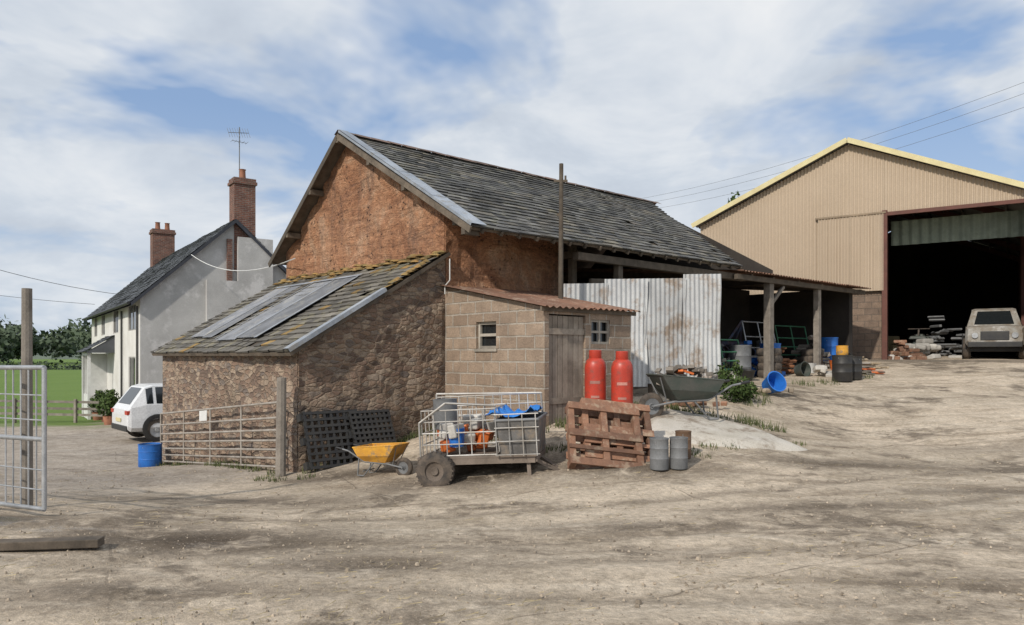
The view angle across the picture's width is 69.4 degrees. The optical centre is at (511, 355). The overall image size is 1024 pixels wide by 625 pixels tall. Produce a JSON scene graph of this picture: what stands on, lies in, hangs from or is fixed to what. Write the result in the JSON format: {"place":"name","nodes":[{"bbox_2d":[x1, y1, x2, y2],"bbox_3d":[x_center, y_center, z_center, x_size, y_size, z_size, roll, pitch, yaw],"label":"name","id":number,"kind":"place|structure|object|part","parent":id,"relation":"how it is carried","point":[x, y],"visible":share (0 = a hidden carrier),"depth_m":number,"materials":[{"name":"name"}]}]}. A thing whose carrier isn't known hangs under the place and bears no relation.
{"place":"outdoors","nodes":[
{"label":"outdoors","id":0,"kind":"place"},
{"bbox_2d":[1,349,79,358],"bbox_3d":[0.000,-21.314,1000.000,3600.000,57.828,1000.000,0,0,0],"label":"hills","id":1,"kind":"structure","parent":0,"point":[38,356],"depth_m":579.37,"materials":[{"name":"green plant"}]},
{"bbox_2d":[0,356,1023,624],"bbox_3d":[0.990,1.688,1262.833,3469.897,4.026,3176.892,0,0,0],"label":"ground","id":2,"kind":"structure","parent":0,"point":[954,400],"depth_m":7.14,"materials":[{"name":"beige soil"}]},
{"bbox_2d":[0,365,46,511],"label":"metal yard gate","id":3,"kind":"structure","parent":2,"relation":"on","point":[35,438],"depth_m":7.50,"materials":[{"name":"silver metal"}]},
{"bbox_2d":[21,288,32,505],"bbox_3d":[-5.280,0.585,8.050,0.120,2.630,0.114,0,0,0],"label":"wooden post","id":4,"kind":"object","parent":2,"relation":"on","point":[26,330],"visible":0.59,"depth_m":8.01,"materials":[{"name":"wood"}]},
{"bbox_2d":[0,360,81,369],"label":"hedgerow","id":5,"kind":"object","parent":2,"relation":"on","point":[73,367],"visible":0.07,"depth_m":146.19,"materials":[{"name":"plant"}]},
{"bbox_2d":[0,315,91,364],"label":"distant trees","id":6,"kind":"object","parent":2,"relation":"on","point":[70,341],"visible":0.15,"depth_m":242.75,"materials":[{"name":"green plant"}]},
{"bbox_2d":[0,536,104,550],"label":"timber plank","id":7,"kind":"object","parent":2,"relation":"on","point":[51,543],"visible":1,"depth_m":6.13,"materials":[{"name":"wood"}]},
{"bbox_2d":[0,398,105,422],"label":"wooden fence","id":8,"kind":"object","parent":2,"relation":"on","point":[75,409],"visible":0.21,"depth_m":30.84,"materials":[{"name":"brown wood"}]},
{"bbox_2d":[87,389,104,419],"bbox_3d":[-18.210,2.165,32.505,0.927,1.354,0.869,0,0,0],"label":"potted plant","id":9,"kind":"object","parent":2,"relation":"on","point":[98,394],"visible":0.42,"depth_m":32.35,"materials":[{"name":"green plant"}]},
{"bbox_2d":[95,389,110,421],"bbox_3d":[-17.081,2.097,31.187,0.989,1.386,1.013,0,0,0],"label":"potted plant","id":10,"kind":"object","parent":2,"relation":"on","point":[103,399],"visible":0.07,"depth_m":31.14,"materials":[{"name":"green plant"}]},
{"bbox_2d":[94,389,120,424],"bbox_3d":[-15.893,2.007,29.180,1.070,1.447,1.020,0,0,0],"label":"potted plant","id":11,"kind":"object","parent":2,"relation":"on","point":[111,400],"visible":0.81,"depth_m":29.02,"materials":[{"name":"green plant"}]},
{"bbox_2d":[111,383,162,441],"bbox_3d":[-10.587,1.794,24.498,4.488,1.780,2.000,0,0,-42],"label":"parked car","id":12,"kind":"object","parent":2,"relation":"on","point":[136,410],"visible":0.45,"depth_m":22.80,"materials":[{"name":"white paint"}]},
{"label":"windows","id":13,"kind":"part","parent":12,"relation":"part of","materials":[{"name":"grey glass"}]},
{"bbox_2d":[138,442,162,466],"bbox_3d":[-8.000,2.199,16.350,0.499,0.500,0.502,0,0,11],"label":"blue tub","id":14,"kind":"object","parent":2,"relation":"on","point":[149,454],"visible":0.98,"depth_m":16.16,"materials":[{"name":"plastic"}]},
{"bbox_2d":[76,127,285,419],"bbox_3d":[-16.198,-3.137,36.180,8.581,12.674,16.310,0,0,-35],"label":"farmhouse","id":15,"kind":"object","parent":2,"relation":"on","point":[170,293],"visible":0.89,"depth_m":30.00,"materials":[{"name":"paint"}]},
{"bbox_2d":[0,295,85,303],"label":"overhead wire","id":16,"kind":"object","parent":15,"relation":"attached to","point":[45,300],"visible":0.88,"depth_m":38.70,"materials":[{"name":"black metal"}]},
{"bbox_2d":[1,270,121,294],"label":"overhead wire","id":17,"kind":"object","parent":15,"relation":"attached to","point":[59,284],"visible":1,"depth_m":30.21,"materials":[{"name":"black metal"}]},
{"bbox_2d":[95,303,135,387],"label":"window frames","id":18,"kind":"structure","parent":15,"relation":"in","point":[135,303],"depth_m":33.32,"materials":[{"name":"paint"}]},
{"bbox_2d":[103,305,135,386],"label":"window glass","id":19,"kind":"structure","parent":15,"relation":"in","point":[133,308],"depth_m":30.00,"materials":[{"name":"black"}]},
{"bbox_2d":[160,401,275,467],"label":"farm gate","id":20,"kind":"structure","parent":2,"relation":"on","point":[202,415],"depth_m":13.95,"materials":[{"name":"silver metal"}]},
{"bbox_2d":[275,377,286,476],"bbox_3d":[-3.690,1.292,11.807,0.170,1.882,0.170,0,0,-40],"label":"gate post","id":21,"kind":"object","parent":2,"relation":"on","point":[280,460],"visible":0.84,"depth_m":11.74,"materials":[{"name":"grey wood"}]},
{"bbox_2d":[296,409,361,470],"bbox_3d":[-2.954,1.381,12.178,1.070,0.950,0.165,0,-18,-42],"label":"plastic pallet","id":22,"kind":"object","parent":2,"relation":"on","point":[331,440],"visible":0.79,"depth_m":12.02,"materials":[{"name":"black plastic"}]},
{"bbox_2d":[345,409,396,458],"bbox_3d":[-2.390,1.328,12.597,0.870,0.800,0.165,0,-24,-42],"label":"plastic pallet","id":23,"kind":"object","parent":2,"relation":"on","point":[367,417],"visible":0.69,"depth_m":12.56,"materials":[{"name":"black plastic"}]},
{"bbox_2d":[336,442,412,475],"bbox_3d":[-1.995,1.541,11.021,1.209,0.501,0.508,0,0,25],"label":"wheelbarrow","id":24,"kind":"object","parent":2,"relation":"on","point":[379,453],"visible":0.99,"depth_m":10.83,"materials":[{"name":"yellow paint"}]},
{"bbox_2d":[415,392,560,486],"bbox_3d":[-0.237,1.169,10.477,2.003,1.310,1.410,-3,0,9],"label":"cage trailer","id":25,"kind":"object","parent":2,"relation":"on","point":[519,433],"visible":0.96,"depth_m":10.06,"materials":[{"name":"metal"}]},
{"bbox_2d":[150,129,870,471],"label":"stone barn","id":26,"kind":"structure","parent":2,"relation":"on","point":[410,286],"depth_m":14.63,"materials":[{"name":"stone"}]},
{"bbox_2d":[191,254,295,270],"bbox_3d":[-8.826,-3.120,23.251,0.028,1.586,12.873,0,0,-34],"label":"house cable","id":27,"kind":"object","parent":26,"relation":"attached to","point":[245,270],"visible":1,"depth_m":21.72,"materials":[{"name":"white paint"}]},
{"bbox_2d":[474,320,608,351],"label":"outhouse window frames","id":28,"kind":"structure","parent":26,"relation":"in","point":[481,348],"depth_m":13.05,"materials":[{"name":"white wood"}]},
{"bbox_2d":[549,315,583,423],"bbox_3d":[0.891,0.244,12.376,0.880,1.809,0.050,0,0,-42],"label":"plank door","id":29,"kind":"structure","parent":26,"relation":"in","point":[566,333],"depth_m":12.36,"materials":[{"name":"grey wood"}]},
{"bbox_2d":[564,274,721,392],"bbox_3d":[2.693,-0.208,15.271,3.430,3.016,0.279,0,0,-12],"label":"corrugated sheet panel","id":30,"kind":"object","parent":26,"relation":"attached to","point":[675,321],"visible":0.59,"depth_m":15.30,"materials":[{"name":"silver metal"}]},
{"bbox_2d":[156,370,872,481],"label":"weeds","id":31,"kind":"object","parent":2,"relation":"on","point":[753,420],"visible":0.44,"depth_m":13.07,"materials":[{"name":"green plant"}]},
{"bbox_2d":[554,163,567,315],"bbox_3d":[0.936,-1.390,14.190,0.260,4.580,0.105,0,0,0],"label":"wooden pole","id":32,"kind":"object","parent":2,"relation":"on","point":[560,261],"visible":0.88,"depth_m":14.16,"materials":[{"name":"brown wood"}]},
{"bbox_2d":[585,350,605,399],"bbox_3d":[1.380,0.545,12.249,0.355,1.271,0.357,0,0,0],"label":"gas cylinder","id":33,"kind":"object","parent":2,"relation":"on","point":[595,376],"visible":0.72,"depth_m":12.10,"materials":[{"name":"red paint"}]},
{"bbox_2d":[565,401,645,468],"bbox_3d":[1.297,1.157,10.356,1.089,1.010,0.175,7,-39,-8],"label":"wooden pallet","id":34,"kind":"object","parent":2,"relation":"on","point":[577,433],"visible":0.88,"depth_m":10.30,"materials":[{"name":"brown wood"}]},
{"bbox_2d":[579,397,654,461],"bbox_3d":[1.501,1.109,10.569,1.083,0.990,0.175,7,-39,-10],"label":"wooden pallet","id":35,"kind":"object","parent":2,"relation":"on","point":[647,432],"visible":0.56,"depth_m":10.52,"materials":[{"name":"brown wood"}]},
{"bbox_2d":[611,351,632,402],"bbox_3d":[1.800,0.565,12.099,0.355,1.271,0.357,0,0,0],"label":"gas cylinder","id":36,"kind":"object","parent":2,"relation":"on","point":[621,378],"visible":0.69,"depth_m":11.96,"materials":[{"name":"red paint"}]},
{"bbox_2d":[649,437,668,469],"bbox_3d":[1.980,1.318,9.950,0.260,0.420,0.267,0,0,33],"label":"metal drum","id":37,"kind":"object","parent":2,"relation":"on","point":[659,453],"visible":1,"depth_m":9.84,"materials":[{"name":"grey metal"}]},
{"bbox_2d":[669,436,687,469],"bbox_3d":[2.250,1.312,9.980,0.257,0.420,0.250,0,0,-30],"label":"metal drum","id":38,"kind":"object","parent":2,"relation":"on","point":[678,452],"visible":1,"depth_m":9.88,"materials":[{"name":"grey metal"}]},
{"bbox_2d":[675,430,691,458],"bbox_3d":[2.420,1.254,10.450,0.229,0.380,0.236,0,0,15],"label":"metal drum","id":39,"kind":"object","parent":2,"relation":"on","point":[685,433],"visible":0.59,"depth_m":10.36,"materials":[{"name":"metal"}]},
{"bbox_2d":[639,364,749,419],"bbox_3d":[2.979,0.608,12.347,1.846,0.919,0.819,0,0,-14],"label":"wheelbarrow","id":40,"kind":"object","parent":2,"relation":"on","point":[673,384],"visible":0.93,"depth_m":12.12,"materials":[{"name":"grey metal"}]},
{"bbox_2d":[664,401,726,406],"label":"fallen bricks","id":41,"kind":"object","parent":2,"relation":"on","point":[723,403],"visible":0.51,"depth_m":14.04,"materials":[{"name":"orange brick"}]},
{"bbox_2d":[721,358,733,377],"bbox_3d":[5.146,0.218,19.372,1.555,0.922,1.041,0,0,13],"label":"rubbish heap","id":42,"kind":"object","parent":2,"relation":"on","point":[723,360],"visible":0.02,"depth_m":19.05,"materials":[{"name":"grey"}]},
{"bbox_2d":[651,409,806,450],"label":"concrete ramp","id":43,"kind":"structure","parent":2,"relation":"on","point":[667,423],"depth_m":11.61,"materials":[{"name":"grey concrete"}]},
{"bbox_2d":[720,339,738,370],"bbox_3d":[5.502,0.111,19.301,1.844,1.120,0.045,0,-12,-42],"label":"sheep hurdle","id":44,"kind":"object","parent":2,"relation":"on","point":[728,351],"visible":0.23,"depth_m":19.54,"materials":[{"name":"green paint"}]},
{"bbox_2d":[728,191,739,202],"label":"background tree","id":45,"kind":"object","parent":2,"relation":"on","point":[732,198],"visible":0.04,"depth_m":43.51,"materials":[{"name":"green plant"}]},
{"bbox_2d":[713,358,758,402],"bbox_3d":[4.612,0.521,15.136,0.969,0.936,0.687,0,0,0],"label":"elder bush","id":46,"kind":"object","parent":2,"relation":"on","point":[742,392],"visible":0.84,"depth_m":15.05,"materials":[{"name":"green plant"}]},
{"bbox_2d":[720,320,755,357],"bbox_3d":[6.612,-0.348,23.448,2.000,1.511,1.589,0,0,-42],"label":"cultivator","id":47,"kind":"object","parent":2,"relation":"on","point":[737,329],"visible":0.23,"depth_m":22.93,"materials":[{"name":"metal"}]},
{"bbox_2d":[729,345,751,370],"bbox_3d":[6.189,0.168,20.032,0.582,0.900,0.585,0,0,-11],"label":"drum","id":48,"kind":"object","parent":2,"relation":"on","point":[742,355],"visible":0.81,"depth_m":19.79,"materials":[{"name":"grey metal"}]},
{"bbox_2d":[724,356,757,370],"bbox_3d":[6.929,0.232,21.735,1.490,0.754,1.139,0,0,0],"label":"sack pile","id":49,"kind":"object","parent":2,"relation":"on","point":[728,364],"visible":0.11,"depth_m":21.53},
{"bbox_2d":[740,368,755,380],"bbox_3d":[6.171,0.516,19.446,0.435,0.285,0.435,0,10,-30],"label":"bucket","id":50,"kind":"object","parent":2,"relation":"on","point":[749,373],"visible":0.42,"depth_m":19.30,"materials":[{"name":"black plastic"}]},
{"bbox_2d":[741,321,774,367],"bbox_3d":[7.454,-0.271,22.056,1.844,1.520,0.045,0,-12,-44],"label":"sheep hurdle","id":51,"kind":"object","parent":2,"relation":"on","point":[759,336],"visible":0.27,"depth_m":21.88,"materials":[{"name":"grey metal"}]},
{"bbox_2d":[740,341,785,375],"bbox_3d":[6.892,0.094,20.931,1.578,1.033,0.919,0,0,0],"label":"rubbish heap","id":52,"kind":"object","parent":2,"relation":"on","point":[754,361],"visible":0.23,"depth_m":20.87,"materials":[{"name":"blue plastic"}]},
{"bbox_2d":[756,340,775,355],"bbox_3d":[7.653,-0.005,22.292,0.585,0.900,0.582,0,0,-30],"label":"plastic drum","id":53,"kind":"object","parent":2,"relation":"on","point":[757,343],"visible":0.22,"depth_m":22.19,"materials":[{"name":"blue plastic"}]},
{"bbox_2d":[756,348,782,377],"bbox_3d":[7.099,0.201,20.386,0.690,0.800,0.672,0,0,0],"label":"tyre stack","id":54,"kind":"object","parent":2,"relation":"on","point":[778,358],"visible":0.55,"depth_m":20.18,"materials":[{"name":"rubber"}]},
{"bbox_2d":[759,343,780,347],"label":"plastic drum","id":55,"kind":"object","parent":2,"relation":"on","point":[777,345],"visible":0.22,"depth_m":20.69,"materials":[{"name":"blue plastic"}]},
{"bbox_2d":[762,371,786,393],"bbox_3d":[5.800,0.634,16.462,0.493,0.493,0.323,0,-25,-20],"label":"blue bucket","id":56,"kind":"object","parent":2,"relation":"on","point":[774,381],"visible":0.93,"depth_m":16.46,"materials":[{"name":"plastic"}]},
{"bbox_2d":[756,387,793,392],"bbox_3d":[5.342,0.715,16.692,2.008,0.256,0.868,0,0,0],"label":"stone heap","id":57,"kind":"object","parent":2,"relation":"on","point":[768,390],"visible":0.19,"depth_m":16.53,"materials":[{"name":"beige stone"}]},
{"bbox_2d":[781,347,796,373],"bbox_3d":[7.748,0.139,21.690,1.514,0.758,1.025,0,0,42],"label":"rubbish heap","id":58,"kind":"object","parent":2,"relation":"on","point":[788,366],"visible":0.4,"depth_m":21.42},
{"bbox_2d":[774,325,807,364],"bbox_3d":[8.969,-0.308,23.527,1.844,1.320,0.044,0,-12,-40],"label":"sheep hurdle","id":59,"kind":"object","parent":2,"relation":"on","point":[793,346],"visible":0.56,"depth_m":23.46,"materials":[{"name":"green paint"}]},
{"bbox_2d":[794,361,810,376],"bbox_3d":[8.065,0.396,20.595,0.435,0.435,0.285,0,-10,-30],"label":"bucket","id":60,"kind":"object","parent":2,"relation":"on","point":[803,368],"visible":1,"depth_m":20.58,"materials":[{"name":"plastic"}]},
{"bbox_2d":[791,335,830,368],"bbox_3d":[9.542,-0.103,22.880,1.834,1.055,1.392,0,0,37],"label":"rubbish heap","id":61,"kind":"object","parent":2,"relation":"on","point":[810,346],"visible":0.27,"depth_m":22.80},
{"bbox_2d":[800,349,823,364],"bbox_3d":[9.073,0.115,22.371,0.717,0.600,0.688,0,0,0],"label":"tyre stack","id":62,"kind":"object","parent":2,"relation":"on","point":[806,355],"visible":0.37,"depth_m":22.13,"materials":[{"name":"rubber"}]},
{"bbox_2d":[809,363,816,372],"bbox_3d":[8.597,0.361,21.393,0.435,0.285,0.435,0,0,-30],"label":"bucket","id":63,"kind":"object","parent":2,"relation":"on","point":[812,365],"visible":0.27,"depth_m":21.21,"materials":[{"name":"white paint"}]},
{"bbox_2d":[812,365,831,377],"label":"paper bags","id":64,"kind":"object","parent":2,"relation":"on","point":[821,370],"visible":0.81,"depth_m":20.47,"materials":[{"name":"white paper"}]},
{"bbox_2d":[821,337,838,360],"bbox_3d":[9.971,-0.120,23.303,0.582,0.900,0.585,0,0,33],"label":"plastic drum","id":65,"kind":"object","parent":2,"relation":"on","point":[829,344],"visible":0.62,"depth_m":23.05,"materials":[{"name":"blue plastic"}]},
{"bbox_2d":[832,355,852,381],"bbox_3d":[8.750,0.335,19.600,0.520,0.700,0.523,0,0,44],"label":"drum","id":66,"kind":"object","parent":2,"relation":"on","point":[842,368],"visible":0.97,"depth_m":19.39,"materials":[{"name":"black plastic"}]},
{"bbox_2d":[836,345,848,354],"bbox_3d":[8.750,-0.140,19.600,0.319,0.250,0.312,0,0,42],"label":"yellow tub","id":67,"kind":"object","parent":66,"relation":"on","point":[841,349],"visible":1,"depth_m":19.47,"materials":[{"name":"paint"}]},
{"bbox_2d":[691,137,1023,362],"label":"farm shed","id":68,"kind":"structure","parent":2,"relation":"on","point":[949,247],"depth_m":26.11,"materials":[{"name":"beige metal"}]},
{"bbox_2d":[888,340,926,359],"bbox_3d":[13.325,-0.173,25.346,1.548,0.718,1.179,0,0,22],"label":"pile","id":69,"kind":"object","parent":68,"relation":"on","point":[903,349],"visible":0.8,"depth_m":25.20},
{"bbox_2d":[908,328,938,354],"bbox_3d":[15.000,-0.428,27.200,1.080,1.117,1.680,0,0,35],"label":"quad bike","id":70,"kind":"object","parent":68,"relation":"on","point":[918,336],"visible":0.37,"depth_m":26.84,"materials":[{"name":"metal"}]},
{"bbox_2d":[888,338,961,359],"bbox_3d":[14.131,-0.170,25.726,2.735,0.851,1.903,0,0,33],"label":"scrap pile","id":71,"kind":"object","parent":68,"relation":"on","point":[926,346],"visible":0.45,"depth_m":25.69,"materials":[{"name":"white"}]},
{"bbox_2d":[928,316,973,355],"bbox_3d":[16.291,-0.664,27.691,3.023,1.653,2.065,0,0,0],"label":"scrap metal","id":72,"kind":"object","parent":68,"relation":"on","point":[956,347],"visible":0.37,"depth_m":27.73,"materials":[{"name":"grey metal"}]},
{"bbox_2d":[891,210,1023,245],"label":"inner door panel","id":73,"kind":"structure","parent":68,"relation":"in","point":[1006,223],"depth_m":24.88,"materials":[{"name":"green metal"}]},
{"bbox_2d":[962,308,1023,358],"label":"off road vehicle","id":74,"kind":"object","parent":68,"relation":"on","point":[995,330],"visible":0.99,"depth_m":24.18,"materials":[{"name":"paint"}]},
{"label":"windows","id":75,"kind":"part","parent":74,"relation":"part of","materials":[{"name":"black glass"}]},
{"bbox_2d":[853,356,861,379],"bbox_3d":[9.200,0.335,19.950,0.458,0.620,0.461,0,0,-22],"label":"drum","id":76,"kind":"object","parent":2,"relation":"on","point":[857,367],"visible":0.55,"depth_m":19.74,"materials":[{"name":"black plastic"}]},
{"bbox_2d":[862,368,883,373],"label":"timber offcuts","id":77,"kind":"object","parent":2,"relation":"on","point":[875,372],"visible":0.37,"depth_m":20.91,"materials":[{"name":"orange wood"}]},
{"bbox_2d":[862,362,884,374],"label":"timber offcuts","id":78,"kind":"object","parent":2,"relation":"on","point":[866,371],"visible":0.18,"depth_m":20.69,"materials":[{"name":"beige wood"}]},
{"bbox_2d":[862,356,888,368],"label":"timber offcuts","id":79,"kind":"object","parent":2,"relation":"on","point":[873,364],"visible":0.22,"depth_m":22.37,"materials":[{"name":"beige wood"}]},
{"bbox_2d":[888,336,899,350],"bbox_3d":[14.470,-0.254,29.535,3.012,1.088,2.601,0,0,0],"label":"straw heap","id":80,"kind":"object","parent":2,"relation":"on","point":[891,345],"visible":0.06,"depth_m":29.08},
{"bbox_2d":[0,0,1023,338],"label":"sky","id":81,"kind":"structure","parent":0,"point":[116,116],"materials":[{"name":"blue"}]},
{"bbox_2d":[646,82,1023,197],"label":"overhead wire","id":82,"kind":"object","parent":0,"point":[862,139],"visible":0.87,"depth_m":41.53,"materials":[{"name":"black metal"}]},
{"bbox_2d":[655,93,1023,201],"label":"overhead wire","id":83,"kind":"object","parent":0,"point":[877,143],"visible":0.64,"depth_m":39.80,"materials":[{"name":"black metal"}]},
{"bbox_2d":[661,107,1023,207],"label":"overhead wire","id":84,"kind":"object","parent":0,"point":[897,148],"visible":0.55,"depth_m":39.06,"materials":[{"name":"black metal"}]}
]}

